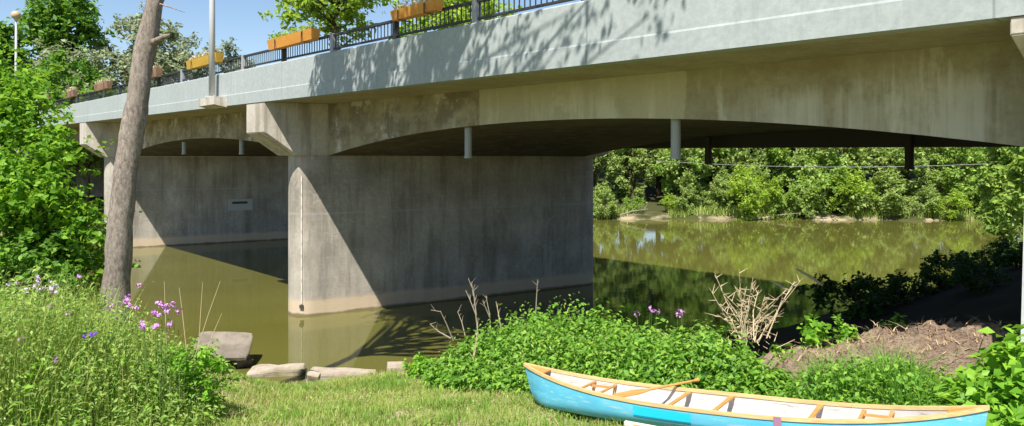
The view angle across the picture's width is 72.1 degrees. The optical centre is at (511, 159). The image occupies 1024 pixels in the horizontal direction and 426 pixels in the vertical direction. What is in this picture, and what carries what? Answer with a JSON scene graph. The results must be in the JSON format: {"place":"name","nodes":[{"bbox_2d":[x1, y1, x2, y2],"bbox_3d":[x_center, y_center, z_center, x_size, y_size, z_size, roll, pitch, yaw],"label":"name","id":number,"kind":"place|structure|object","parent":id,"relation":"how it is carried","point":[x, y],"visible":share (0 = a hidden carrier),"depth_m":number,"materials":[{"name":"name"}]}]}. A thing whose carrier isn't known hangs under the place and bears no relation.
{"place":"outdoors","nodes":[
{"label":"outdoors","id":0,"kind":"place"},
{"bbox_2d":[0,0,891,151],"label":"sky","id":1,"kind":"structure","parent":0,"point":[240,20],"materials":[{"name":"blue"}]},
{"bbox_2d":[0,153,1022,425],"bbox_3d":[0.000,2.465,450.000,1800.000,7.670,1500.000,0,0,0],"label":"ground","id":2,"kind":"structure","parent":0,"point":[996,303],"depth_m":17.19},
{"bbox_2d":[0,17,41,152],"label":"deciduous tree","id":3,"kind":"object","parent":2,"relation":"on","point":[7,33],"visible":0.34,"depth_m":57.72,"materials":[{"name":"green plant"}]},
{"bbox_2d":[0,39,75,309],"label":"leafy shrub","id":4,"kind":"object","parent":2,"relation":"on","point":[8,85],"visible":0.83,"depth_m":13.05,"materials":[{"name":"green plant"}]},
{"bbox_2d":[0,151,88,299],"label":"leafy shrub","id":5,"kind":"object","parent":2,"relation":"on","point":[21,202],"visible":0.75,"depth_m":11.98,"materials":[{"name":"green plant"}]},
{"bbox_2d":[0,189,104,315],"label":"leafy shrub","id":6,"kind":"object","parent":2,"relation":"on","point":[49,246],"visible":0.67,"depth_m":11.79,"materials":[{"name":"green plant"}]},
{"bbox_2d":[0,92,117,304],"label":"leafy shrub","id":7,"kind":"object","parent":2,"relation":"on","point":[42,147],"visible":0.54,"depth_m":12.64,"materials":[{"name":"green plant"}]},
{"bbox_2d":[15,0,115,67],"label":"deciduous tree","id":8,"kind":"object","parent":2,"relation":"on","point":[54,22],"visible":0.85,"depth_m":60.63,"materials":[{"name":"green plant"}]},
{"bbox_2d":[18,36,115,98],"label":"silvery tree","id":9,"kind":"object","parent":2,"relation":"on","point":[99,64],"visible":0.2,"depth_m":59.20,"materials":[{"name":"green plant"}]},
{"bbox_2d":[0,181,142,318],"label":"leafy shrub","id":10,"kind":"object","parent":2,"relation":"on","point":[87,212],"visible":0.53,"depth_m":12.38,"materials":[{"name":"green plant"}]},
{"bbox_2d":[26,47,117,196],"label":"river tree","id":11,"kind":"object","parent":2,"relation":"on","point":[89,75],"visible":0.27,"depth_m":53.68,"materials":[{"name":"green plant"}]},
{"bbox_2d":[40,88,117,203],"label":"deciduous tree","id":12,"kind":"object","parent":2,"relation":"on","point":[90,157],"visible":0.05,"depth_m":53.85,"materials":[{"name":"green plant"}]},
{"bbox_2d":[0,278,223,425],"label":"dock leaves","id":13,"kind":"object","parent":2,"relation":"on","point":[26,418],"visible":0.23,"depth_m":8.13,"materials":[{"name":"green plant"}]},
{"bbox_2d":[0,260,229,425],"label":"meadow grass","id":14,"kind":"structure","parent":2,"relation":"on","point":[36,414],"depth_m":8.36,"materials":[{"name":"green plant"}]},
{"bbox_2d":[100,0,184,344],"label":"leaning tree","id":15,"kind":"object","parent":2,"relation":"on","point":[118,250],"visible":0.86,"depth_m":12.05,"materials":[{"name":"brown plant"}]},
{"bbox_2d":[75,1,218,93],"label":"silvery tree","id":16,"kind":"object","parent":2,"relation":"on","point":[174,60],"visible":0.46,"depth_m":64.75,"materials":[{"name":"green plant"}]},
{"bbox_2d":[152,323,161,423],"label":"wildflower","id":17,"kind":"object","parent":2,"relation":"on","point":[156,326],"visible":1,"depth_m":8.65,"materials":[{"name":"green plant"}]},
{"bbox_2d":[156,313,164,414],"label":"wildflower","id":18,"kind":"object","parent":2,"relation":"on","point":[158,315],"visible":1,"depth_m":8.88,"materials":[{"name":"green plant"}]},
{"bbox_2d":[158,303,164,408],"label":"wildflower","id":19,"kind":"object","parent":2,"relation":"on","point":[161,305],"visible":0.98,"depth_m":8.97,"materials":[{"name":"green plant"}]},
{"bbox_2d":[163,308,169,404],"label":"wildflower","id":20,"kind":"object","parent":2,"relation":"on","point":[166,312],"visible":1,"depth_m":8.89,"materials":[{"name":"green"}]},
{"bbox_2d":[167,321,171,417],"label":"wildflower","id":21,"kind":"object","parent":2,"relation":"on","point":[169,324],"visible":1,"depth_m":8.77,"materials":[{"name":"green plant"}]},
{"bbox_2d":[175,307,182,406],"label":"wildflower","id":22,"kind":"object","parent":2,"relation":"on","point":[176,310],"visible":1,"depth_m":9.09,"materials":[{"name":"green plant"}]},
{"bbox_2d":[157,32,208,84],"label":"deciduous tree","id":23,"kind":"object","parent":2,"relation":"on","point":[188,45],"visible":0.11,"depth_m":120.13,"materials":[{"name":"green plant"}]},
{"bbox_2d":[138,340,245,420],"bbox_3d":[-4.336,3.160,9.541,1.118,1.363,1.277,0,0,0],"label":"bush","id":24,"kind":"object","parent":2,"relation":"on","point":[205,389],"visible":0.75,"depth_m":9.54,"materials":[{"name":"green plant"}]},
{"bbox_2d":[156,335,236,394],"bbox_3d":[-4.802,3.209,10.237,1.301,1.303,1.005,0,0,0],"label":"bush","id":25,"kind":"object","parent":2,"relation":"on","point":[195,358],"visible":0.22,"depth_m":10.29,"materials":[{"name":"green plant"}]},
{"bbox_2d":[193,331,252,360],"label":"concrete slab","id":26,"kind":"structure","parent":2,"relation":"on","point":[234,346],"depth_m":17.44,"materials":[{"name":"grey concrete"}]},
{"bbox_2d":[215,36,255,74],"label":"deciduous tree","id":27,"kind":"object","parent":2,"relation":"on","point":[228,47],"visible":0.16,"depth_m":129.60,"materials":[{"name":"green plant"}]},
{"bbox_2d":[247,362,306,376],"bbox_3d":[-5.614,5.069,16.824,1.341,0.304,0.583,-2,2,-5],"label":"rock","id":28,"kind":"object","parent":2,"relation":"on","point":[284,369],"depth_m":16.66,"materials":[{"name":"grey stone"}]},
{"bbox_2d":[307,371,318,381],"bbox_3d":[-4.405,4.801,15.579,0.268,0.153,0.234,12,16,-6],"label":"broken stone","id":29,"kind":"object","parent":2,"relation":"on","point":[312,376],"visible":0.92,"depth_m":15.50,"materials":[{"name":"stone"}]},
{"bbox_2d":[257,0,401,50],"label":"deciduous tree","id":30,"kind":"object","parent":2,"relation":"on","point":[327,15],"visible":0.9,"depth_m":70.09,"materials":[{"name":"green plant"}]},
{"bbox_2d":[306,366,376,382],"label":"concrete block","id":31,"kind":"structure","parent":2,"relation":"on","point":[327,372],"depth_m":16.16,"materials":[{"name":"grey concrete"}]},
{"bbox_2d":[386,361,405,371],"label":"concrete block","id":32,"kind":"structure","parent":2,"relation":"on","point":[396,365],"depth_m":16.22,"materials":[{"name":"grey concrete"}]},
{"bbox_2d":[191,357,624,425],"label":"lawn grass","id":33,"kind":"structure","parent":2,"relation":"on","point":[362,383],"depth_m":10.40,"materials":[{"name":"green plant"}]},
{"bbox_2d":[204,369,622,425],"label":"clover","id":34,"kind":"object","parent":2,"relation":"on","point":[425,421],"visible":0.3,"depth_m":10.39,"materials":[{"name":"green plant"}]},
{"bbox_2d":[207,370,619,425],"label":"dry clippings","id":35,"kind":"object","parent":2,"relation":"on","point":[389,398],"visible":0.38,"depth_m":11.16,"materials":[{"name":"plant"}]},
{"bbox_2d":[400,351,438,379],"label":"weed tuft","id":36,"kind":"object","parent":2,"relation":"on","point":[417,368],"visible":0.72,"depth_m":13.88,"materials":[{"name":"green plant"}]},
{"bbox_2d":[430,305,453,340],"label":"dry stalk","id":37,"kind":"object","parent":2,"relation":"on","point":[446,324],"visible":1,"depth_m":13.36,"materials":[{"name":"brown plant"}]},
{"bbox_2d":[397,0,522,35],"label":"deciduous tree","id":38,"kind":"object","parent":2,"relation":"on","point":[448,3],"visible":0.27,"depth_m":70.52,"materials":[{"name":"green plant"}]},
{"bbox_2d":[465,278,478,334],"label":"dry stalk","id":39,"kind":"object","parent":2,"relation":"on","point":[475,311],"visible":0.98,"depth_m":13.59,"materials":[{"name":"brown plant"}]},
{"bbox_2d":[15,0,1023,344],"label":"bridge","id":40,"kind":"structure","parent":2,"relation":"on","point":[431,166],"depth_m":20.71,"materials":[{"name":"concrete"}]},
{"bbox_2d":[11,11,20,69],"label":"street lamp","id":41,"kind":"object","parent":40,"relation":"on","point":[15,15],"visible":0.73,"depth_m":53.92,"materials":[{"name":"silver metal"}]},
{"bbox_2d":[62,86,77,98],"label":"flower planter","id":42,"kind":"object","parent":40,"relation":"attached to","point":[71,92],"visible":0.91,"depth_m":41.64,"materials":[{"name":"brown wood"}]},
{"bbox_2d":[94,77,112,91],"bbox_3d":[-21.302,-3.955,36.664,0.432,0.707,2.600,0,0,-43],"label":"flower planter","id":43,"kind":"object","parent":40,"relation":"attached to","point":[101,85],"visible":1,"depth_m":36.28,"materials":[{"name":"brown wood"}]},
{"bbox_2d":[151,64,162,80],"bbox_3d":[-15.661,-3.850,30.608,0.402,0.690,2.000,0,0,-43],"label":"flower planter","id":44,"kind":"object","parent":40,"relation":"attached to","point":[157,71],"visible":0.49,"depth_m":29.95,"materials":[{"name":"brown wood"}]},
{"bbox_2d":[186,47,223,69],"bbox_3d":[-11.374,-3.788,26.044,0.439,0.715,3.100,0,0,-43],"label":"flower planter","id":45,"kind":"object","parent":40,"relation":"attached to","point":[197,62],"visible":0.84,"depth_m":25.91,"materials":[{"name":"yellow wood"}]},
{"bbox_2d":[205,0,214,97],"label":"street lamp","id":46,"kind":"object","parent":40,"relation":"on","point":[211,48],"visible":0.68,"depth_m":24.84,"materials":[{"name":"silver metal"}]},
{"bbox_2d":[267,19,320,50],"bbox_3d":[-6.475,-3.674,20.770,0.411,0.657,2.900,0,0,-43],"label":"flower planter","id":47,"kind":"object","parent":40,"relation":"attached to","point":[285,39],"visible":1,"depth_m":20.50,"materials":[{"name":"orange wood"}]},
{"bbox_2d":[390,0,444,21],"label":"flower planter","id":48,"kind":"object","parent":40,"relation":"attached to","point":[416,9],"visible":1,"depth_m":16.05,"materials":[{"name":"orange wood"}]},
{"bbox_2d":[664,161,978,166],"bbox_3d":[13.795,0.199,33.000,14.196,0.310,0.026,0,0,25],"label":"overhead cable","id":49,"kind":"object","parent":40,"relation":"hanging from","point":[796,166],"visible":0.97,"depth_m":33.37,"materials":[{"name":"grey plastic"}]},
{"bbox_2d":[593,183,619,218],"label":"river bush","id":50,"kind":"object","parent":2,"relation":"on","point":[609,199],"visible":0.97,"depth_m":60.15,"materials":[{"name":"green plant"}]},
{"bbox_2d":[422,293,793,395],"bbox_3d":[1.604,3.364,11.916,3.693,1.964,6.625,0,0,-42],"label":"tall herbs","id":51,"kind":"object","parent":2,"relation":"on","point":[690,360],"visible":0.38,"depth_m":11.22,"materials":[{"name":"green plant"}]},
{"bbox_2d":[593,149,624,203],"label":"river tree","id":52,"kind":"object","parent":2,"relation":"on","point":[603,161],"visible":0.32,"depth_m":66.45,"materials":[{"name":"green plant"}]},
{"bbox_2d":[422,298,796,396],"bbox_3d":[1.637,3.407,11.904,3.944,2.004,6.762,0,0,-43],"label":"nettle bed","id":53,"kind":"object","parent":2,"relation":"on","point":[500,336],"visible":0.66,"depth_m":11.05,"materials":[{"name":"green plant"}]},
{"bbox_2d":[598,148,651,196],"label":"river tree","id":54,"kind":"object","parent":2,"relation":"on","point":[630,168],"depth_m":70.27,"materials":[{"name":"green plant"}]},
{"bbox_2d":[619,196,644,212],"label":"river bush","id":55,"kind":"object","parent":2,"relation":"on","point":[634,204],"visible":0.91,"depth_m":61.96,"materials":[{"name":"green plant"}]},
{"bbox_2d":[606,148,659,202],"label":"river tree","id":56,"kind":"object","parent":2,"relation":"on","point":[641,166],"visible":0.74,"depth_m":67.01,"materials":[{"name":"green plant"}]},
{"bbox_2d":[624,420,653,425],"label":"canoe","id":57,"kind":"object","parent":2,"relation":"on","point":[628,423],"visible":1,"depth_m":7.79,"materials":[{"name":"beige paint"}]},
{"bbox_2d":[627,148,660,195],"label":"river tree","id":58,"kind":"object","parent":2,"relation":"on","point":[658,188],"visible":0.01,"depth_m":71.03,"materials":[{"name":"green plant"}]},
{"bbox_2d":[659,193,686,211],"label":"river bush","id":59,"kind":"object","parent":2,"relation":"on","point":[666,200],"visible":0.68,"depth_m":61.99,"materials":[{"name":"green plant"}]},
{"bbox_2d":[652,148,704,196],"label":"river tree","id":60,"kind":"object","parent":2,"relation":"on","point":[657,169],"visible":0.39,"depth_m":63.75,"materials":[{"name":"green plant"}]},
{"bbox_2d":[663,182,700,215],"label":"river bush","id":61,"kind":"object","parent":2,"relation":"on","point":[685,196],"visible":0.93,"depth_m":61.43,"materials":[{"name":"green plant"}]},
{"bbox_2d":[650,148,729,207],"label":"river tree","id":62,"kind":"object","parent":2,"relation":"on","point":[686,151],"visible":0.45,"depth_m":63.31,"materials":[{"name":"green plant"}]},
{"bbox_2d":[700,172,737,215],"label":"river bush","id":63,"kind":"object","parent":2,"relation":"on","point":[709,197],"visible":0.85,"depth_m":61.35,"materials":[{"name":"green plant"}]},
{"bbox_2d":[684,148,753,190],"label":"river tree","id":64,"kind":"object","parent":2,"relation":"on","point":[719,151],"visible":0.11,"depth_m":64.66,"materials":[{"name":"green plant"}]},
{"bbox_2d":[697,148,770,206],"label":"river tree","id":65,"kind":"object","parent":2,"relation":"on","point":[760,157],"visible":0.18,"depth_m":64.30,"materials":[{"name":"green plant"}]},
{"bbox_2d":[715,148,770,209],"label":"river tree","id":66,"kind":"object","parent":2,"relation":"on","point":[757,168],"visible":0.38,"depth_m":62.88,"materials":[{"name":"green plant"}]},
{"bbox_2d":[717,161,784,219],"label":"river bush","id":67,"kind":"object","parent":2,"relation":"on","point":[751,204],"visible":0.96,"depth_m":59.61,"materials":[{"name":"green plant"}]},
{"bbox_2d":[523,362,989,425],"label":"canoe","id":68,"kind":"object","parent":2,"relation":"on","point":[578,393],"visible":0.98,"depth_m":8.43,"materials":[{"name":"blue paint"}]},
{"bbox_2d":[613,378,699,396],"bbox_3d":[1.852,2.899,8.978,1.256,0.098,0.160,0,0,-22],"label":"paddle","id":69,"kind":"object","parent":68,"relation":"on","point":[630,393],"visible":1,"depth_m":8.90,"materials":[{"name":"brown wood"}]},
{"bbox_2d":[749,148,792,187],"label":"river tree","id":70,"kind":"object","parent":2,"relation":"on","point":[751,152],"depth_m":71.18,"materials":[{"name":"green plant"}]},
{"bbox_2d":[754,148,803,199],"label":"river tree","id":71,"kind":"object","parent":2,"relation":"on","point":[778,155],"visible":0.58,"depth_m":66.35,"materials":[{"name":"green plant"}]},
{"bbox_2d":[761,190,799,218],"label":"river bush","id":72,"kind":"object","parent":2,"relation":"on","point":[778,205],"visible":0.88,"depth_m":60.10,"materials":[{"name":"green plant"}]},
{"bbox_2d":[769,343,795,364],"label":"green weed","id":73,"kind":"object","parent":2,"relation":"on","point":[782,350],"visible":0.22,"depth_m":10.88,"materials":[{"name":"green plant"}]},
{"bbox_2d":[593,203,979,220],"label":"bank grass","id":74,"kind":"structure","parent":2,"relation":"on","point":[849,213],"depth_m":60.37,"materials":[{"name":"green plant"}]},
{"bbox_2d":[785,179,828,219],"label":"river bush","id":75,"kind":"object","parent":2,"relation":"on","point":[817,197],"visible":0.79,"depth_m":59.79,"materials":[{"name":"green plant"}]},
{"bbox_2d":[782,152,857,214],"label":"river bush","id":76,"kind":"object","parent":2,"relation":"on","point":[824,181],"visible":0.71,"depth_m":60.51,"materials":[{"name":"green plant"}]},
{"bbox_2d":[818,313,859,347],"bbox_3d":[5.233,2.916,11.236,0.543,0.846,0.621,0,0,-32],"label":"green weed","id":77,"kind":"object","parent":2,"relation":"on","point":[845,327],"visible":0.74,"depth_m":11.22,"materials":[{"name":"green plant"}]},
{"bbox_2d":[789,147,889,212],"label":"river tree","id":78,"kind":"object","parent":2,"relation":"on","point":[853,153],"visible":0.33,"depth_m":61.45,"materials":[{"name":"green plant"}]},
{"bbox_2d":[791,271,896,319],"bbox_3d":[9.041,3.784,19.047,2.753,1.485,2.368,0,0,0],"label":"scrub","id":79,"kind":"object","parent":2,"relation":"on","point":[858,307],"visible":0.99,"depth_m":18.70,"materials":[{"name":"green plant"}]},
{"bbox_2d":[827,165,880,215],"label":"river bush","id":80,"kind":"object","parent":2,"relation":"on","point":[856,184],"visible":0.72,"depth_m":59.59,"materials":[{"name":"green plant"}]},
{"bbox_2d":[755,329,991,405],"bbox_3d":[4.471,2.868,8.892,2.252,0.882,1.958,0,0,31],"label":"weed bed","id":81,"kind":"object","parent":2,"relation":"on","point":[802,394],"visible":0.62,"depth_m":8.65,"materials":[{"name":"green plant"}]},
{"bbox_2d":[852,161,914,217],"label":"river bush","id":82,"kind":"object","parent":2,"relation":"on","point":[895,191],"visible":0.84,"depth_m":59.58,"materials":[{"name":"green plant"}]},
{"bbox_2d":[758,314,1018,390],"bbox_3d":[5.527,2.939,10.357,4.426,1.471,3.657,0,0,12],"label":"earth heap","id":83,"kind":"object","parent":2,"relation":"on","point":[951,336],"visible":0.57,"depth_m":10.04,"materials":[{"name":"soil"}]},
{"bbox_2d":[707,269,802,353],"bbox_3d":[3.696,2.422,10.869,1.430,1.449,0.995,0,0,0],"label":"dead brush","id":84,"kind":"object","parent":83,"relation":"on","point":[753,325],"visible":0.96,"depth_m":10.86,"materials":[{"name":"beige plant"}]},
{"bbox_2d":[797,313,826,348],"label":"green weed","id":85,"kind":"object","parent":83,"relation":"on","point":[811,332],"visible":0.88,"depth_m":11.05,"materials":[{"name":"green plant"}]},
{"bbox_2d":[878,312,906,329],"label":"green weed","id":86,"kind":"object","parent":83,"relation":"on","point":[889,322],"visible":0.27,"depth_m":11.32,"materials":[{"name":"green plant"}]},
{"bbox_2d":[872,284,920,309],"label":"scrub","id":87,"kind":"object","parent":2,"relation":"on","point":[896,291],"visible":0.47,"depth_m":19.60,"materials":[{"name":"green plant"}]},
{"bbox_2d":[853,147,951,208],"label":"river tree","id":88,"kind":"object","parent":2,"relation":"on","point":[894,156],"visible":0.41,"depth_m":61.36,"materials":[{"name":"green plant"}]},
{"bbox_2d":[875,269,941,303],"bbox_3d":[11.415,3.818,20.460,1.771,1.111,2.060,0,0,25],"label":"scrub","id":89,"kind":"object","parent":2,"relation":"on","point":[923,288],"visible":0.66,"depth_m":20.10,"materials":[{"name":"green plant"}]},
{"bbox_2d":[902,181,944,219],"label":"river bush","id":90,"kind":"object","parent":2,"relation":"on","point":[928,196],"visible":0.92,"depth_m":59.44,"materials":[{"name":"green plant"}]},
{"bbox_2d":[910,264,975,289],"bbox_3d":[12.723,3.574,20.676,1.819,0.981,1.564,0,0,35],"label":"scrub","id":91,"kind":"object","parent":2,"relation":"on","point":[928,272],"visible":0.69,"depth_m":20.63,"materials":[{"name":"green plant"}]},
{"bbox_2d":[924,189,973,220],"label":"river bush","id":92,"kind":"object","parent":2,"relation":"on","point":[956,199],"visible":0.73,"depth_m":58.48,"materials":[{"name":"green plant"}]},
{"bbox_2d":[913,147,989,208],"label":"river tree","id":93,"kind":"object","parent":2,"relation":"on","point":[956,156],"visible":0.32,"depth_m":61.69,"materials":[{"name":"green plant"}]},
{"bbox_2d":[919,249,988,282],"bbox_3d":[13.464,3.337,21.442,1.876,1.176,2.181,0,0,30],"label":"scrub","id":94,"kind":"object","parent":2,"relation":"on","point":[936,260],"visible":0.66,"depth_m":21.38,"materials":[{"name":"green plant"}]},
{"bbox_2d":[929,165,989,214],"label":"river bush","id":95,"kind":"object","parent":2,"relation":"on","point":[968,187],"visible":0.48,"depth_m":60.20,"materials":[{"name":"green plant"}]},
{"bbox_2d":[929,324,1023,425],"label":"broadleaf bed","id":96,"kind":"object","parent":2,"relation":"on","point":[1000,378],"visible":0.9,"depth_m":7.76,"materials":[{"name":"green plant"}]},
{"bbox_2d":[940,263,1013,292],"bbox_3d":[12.126,3.178,18.406,1.642,0.886,1.412,0,0,26],"label":"scrub","id":97,"kind":"object","parent":2,"relation":"on","point":[967,280],"visible":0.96,"depth_m":18.29,"materials":[{"name":"green plant"}]},
{"bbox_2d":[967,186,990,214],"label":"river bush","id":98,"kind":"object","parent":2,"relation":"on","point":[978,200],"visible":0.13,"depth_m":59.67,"materials":[{"name":"green plant"}]},
{"bbox_2d":[962,251,1008,269],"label":"scrub","id":99,"kind":"object","parent":2,"relation":"on","point":[975,255],"visible":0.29,"depth_m":22.30,"materials":[{"name":"green plant"}]},
{"bbox_2d":[973,244,1020,267],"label":"scrub","id":100,"kind":"object","parent":2,"relation":"on","point":[986,251],"visible":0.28,"depth_m":22.79,"materials":[{"name":"green plant"}]},
{"bbox_2d":[973,147,1023,253],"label":"tree","id":101,"kind":"object","parent":2,"relation":"on","point":[1001,156],"visible":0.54,"depth_m":30.75,"materials":[{"name":"green plant"}]},
{"bbox_2d":[987,236,1022,267],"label":"scrub","id":102,"kind":"object","parent":2,"relation":"on","point":[1011,259],"visible":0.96,"depth_m":20.06,"materials":[{"name":"green plant"}]},
{"bbox_2d":[989,147,1023,233],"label":"tree","id":103,"kind":"object","parent":2,"relation":"on","point":[1016,183],"visible":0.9,"depth_m":27.45,"materials":[{"name":"green plant"}]},
{"bbox_2d":[14,219,1023,383],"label":"water","id":104,"kind":"structure","parent":0,"point":[668,268],"depth_m":28.53,"materials":[{"name":"green liquid"}]},
{"bbox_2d":[234,354,251,367],"bbox_3d":[-6.624,4.979,17.373,0.378,0.246,0.351,14,9,-34],"label":"broken stone","id":105,"kind":"object","parent":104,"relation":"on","point":[244,363],"visible":0.69,"depth_m":17.26,"materials":[{"name":"stone"}]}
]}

